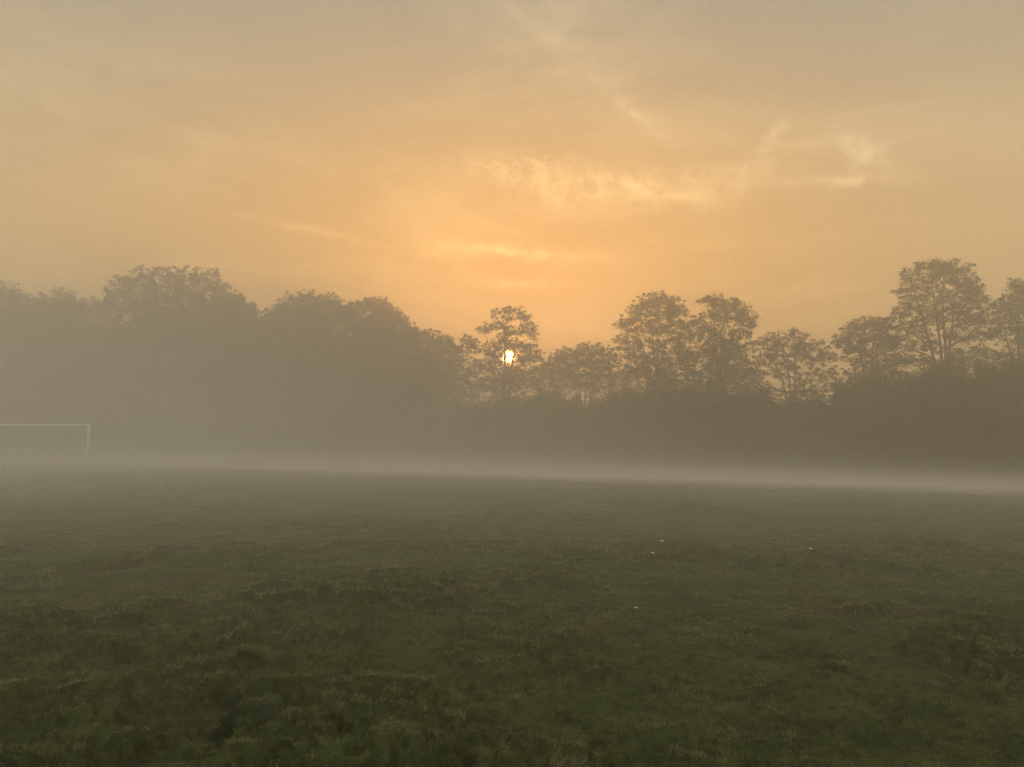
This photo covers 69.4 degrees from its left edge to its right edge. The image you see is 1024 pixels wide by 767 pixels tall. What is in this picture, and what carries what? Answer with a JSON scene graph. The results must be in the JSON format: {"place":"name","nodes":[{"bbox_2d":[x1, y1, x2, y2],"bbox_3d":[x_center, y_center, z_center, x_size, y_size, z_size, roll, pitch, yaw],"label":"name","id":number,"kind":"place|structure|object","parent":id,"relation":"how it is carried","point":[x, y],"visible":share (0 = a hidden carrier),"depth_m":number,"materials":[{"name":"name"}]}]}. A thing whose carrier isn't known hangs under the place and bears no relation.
{"place":"outdoors","nodes":[
{"label":"outdoors","id":0,"kind":"place"},
{"bbox_2d":[0,459,1023,766],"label":"ground","id":1,"kind":"structure","parent":0,"point":[138,747],"depth_m":6.32,"materials":[{"name":"green plant"}]},
{"bbox_2d":[0,279,58,423],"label":"broadleaf tree","id":2,"kind":"object","parent":1,"relation":"on","point":[8,300],"visible":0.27,"depth_m":96.50,"materials":[{"name":"green plant"}]},
{"bbox_2d":[0,424,90,464],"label":"football goal","id":3,"kind":"object","parent":1,"relation":"on","point":[88,443],"visible":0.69,"depth_m":43.95,"materials":[{"name":"white paint"}]},
{"bbox_2d":[24,678,75,703],"bbox_3d":[-2.759,1.903,4.507,0.412,0.179,0.348,0,-4,0],"label":"grass tussock","id":4,"kind":"object","parent":1,"relation":"on","point":[65,687],"depth_m":4.51,"materials":[{"name":"green plant"}]},
{"bbox_2d":[0,285,140,427],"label":"broadleaf tree","id":5,"kind":"object","parent":1,"relation":"on","point":[60,390],"visible":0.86,"depth_m":94.10,"materials":[{"name":"green plant"}]},
{"bbox_2d":[120,705,131,722],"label":"grass tussock","id":6,"kind":"object","parent":1,"relation":"on","point":[125,715],"depth_m":4.19,"materials":[{"name":"green plant"}]},
{"bbox_2d":[68,264,233,427],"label":"broadleaf tree","id":7,"kind":"object","parent":1,"relation":"on","point":[161,367],"visible":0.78,"depth_m":91.78,"materials":[{"name":"green plant"}]},
{"bbox_2d":[171,287,290,425],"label":"broadleaf tree","id":8,"kind":"object","parent":1,"relation":"on","point":[218,357],"visible":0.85,"depth_m":88.50,"materials":[{"name":"green plant"}]},
{"bbox_2d":[205,700,281,748],"bbox_3d":[-1.414,1.804,3.842,0.467,0.244,0.410,0,-4,0],"label":"grass tussock","id":9,"kind":"object","parent":1,"relation":"on","point":[251,718],"depth_m":3.88,"materials":[{"name":"green plant"}]},
{"bbox_2d":[226,644,263,671],"bbox_3d":[-1.864,1.927,5.206,0.378,0.197,0.318,0,-4,0],"label":"grass tussock","id":10,"kind":"object","parent":1,"relation":"on","point":[259,649],"depth_m":5.14,"materials":[{"name":"green plant"}]},
{"bbox_2d":[283,622,300,637],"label":"grass tussock","id":11,"kind":"object","parent":1,"relation":"on","point":[291,628],"depth_m":5.94,"materials":[{"name":"green plant"}]},
{"bbox_2d":[227,288,378,428],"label":"broadleaf tree","id":12,"kind":"object","parent":1,"relation":"on","point":[301,336],"visible":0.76,"depth_m":89.93,"materials":[{"name":"green plant"}]},
{"bbox_2d":[320,698,355,735],"bbox_3d":[-0.955,1.827,4.032,0.242,0.186,0.218,0,-4,0],"label":"grass tussock","id":13,"kind":"object","parent":1,"relation":"on","point":[339,705],"depth_m":4.02,"materials":[{"name":"green plant"}]},
{"bbox_2d":[317,296,435,427],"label":"broadleaf tree","id":14,"kind":"object","parent":1,"relation":"on","point":[372,341],"visible":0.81,"depth_m":88.65,"materials":[{"name":"green plant"}]},
{"bbox_2d":[358,671,415,700],"bbox_3d":[-0.747,1.864,4.509,0.407,0.197,0.339,0,-4,0],"label":"grass tussock","id":15,"kind":"object","parent":1,"relation":"on","point":[386,675],"depth_m":4.53,"materials":[{"name":"green plant"}]},
{"bbox_2d":[373,327,484,423],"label":"broadleaf tree","id":16,"kind":"object","parent":1,"relation":"on","point":[437,362],"visible":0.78,"depth_m":87.46,"materials":[{"name":"green plant"}]},
{"bbox_2d":[458,305,556,401],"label":"broadleaf tree","id":17,"kind":"object","parent":1,"relation":"on","point":[512,374],"visible":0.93,"depth_m":86.05,"materials":[{"name":"green plant"}]},
{"bbox_2d":[531,341,629,407],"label":"broadleaf tree","id":18,"kind":"object","parent":1,"relation":"on","point":[575,355],"visible":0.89,"depth_m":87.17,"materials":[{"name":"green plant"}]},
{"bbox_2d":[576,735,617,750],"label":"grass tussock","id":19,"kind":"object","parent":1,"relation":"on","point":[606,741],"depth_m":3.73,"materials":[{"name":"green plant"}]},
{"bbox_2d":[606,290,710,392],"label":"broadleaf tree","id":20,"kind":"object","parent":1,"relation":"on","point":[671,311],"visible":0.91,"depth_m":81.68,"materials":[{"name":"green plant"}]},
{"bbox_2d":[651,743,693,762],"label":"grass tussock","id":21,"kind":"object","parent":1,"relation":"on","point":[676,750],"depth_m":3.74,"materials":[{"name":"green plant"}]},
{"bbox_2d":[662,290,776,394],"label":"broadleaf tree","id":22,"kind":"object","parent":1,"relation":"on","point":[727,347],"visible":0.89,"depth_m":79.81,"materials":[{"name":"green plant"}]},
{"bbox_2d":[441,346,1023,487],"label":"hedge","id":23,"kind":"object","parent":1,"relation":"on","point":[937,428],"visible":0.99,"depth_m":70.17,"materials":[{"name":"green plant"}]},
{"bbox_2d":[728,327,860,403],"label":"broadleaf tree","id":24,"kind":"object","parent":1,"relation":"on","point":[777,343],"visible":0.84,"depth_m":78.68,"materials":[{"name":"green plant"}]},
{"bbox_2d":[805,659,868,676],"bbox_3d":[2.232,1.942,5.009,0.493,0.141,0.405,0,-4,0],"label":"grass tussock","id":25,"kind":"object","parent":1,"relation":"on","point":[844,665],"depth_m":4.99,"materials":[{"name":"green plant"}]},
{"bbox_2d":[826,313,910,387],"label":"broadleaf tree","id":26,"kind":"object","parent":1,"relation":"on","point":[862,340],"visible":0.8,"depth_m":78.07,"materials":[{"name":"green plant"}]},
{"bbox_2d":[897,674,966,689],"bbox_3d":[2.720,1.949,4.828,0.540,0.117,0.469,0,-4,0],"label":"grass tussock","id":27,"kind":"object","parent":1,"relation":"on","point":[935,683],"depth_m":4.80,"materials":[{"name":"green plant"}]},
{"bbox_2d":[862,257,1004,380],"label":"broadleaf tree","id":28,"kind":"object","parent":1,"relation":"on","point":[968,295],"visible":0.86,"depth_m":76.36,"materials":[{"name":"green plant"}]},
{"bbox_2d":[964,642,1012,676],"bbox_3d":[3.288,1.917,5.107,0.352,0.228,0.307,0,-4,0],"label":"grass tussock","id":29,"kind":"object","parent":1,"relation":"on","point":[974,657],"depth_m":5.13,"materials":[{"name":"green plant"}]},
{"bbox_2d":[980,277,1023,364],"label":"broadleaf tree","id":30,"kind":"object","parent":1,"relation":"on","point":[1009,306],"visible":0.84,"depth_m":74.52,"materials":[{"name":"green plant"}]},
{"bbox_2d":[0,0,1023,432],"label":"sky","id":31,"kind":"structure","parent":0,"point":[451,162],"materials":[{"name":"orange"}]}
]}

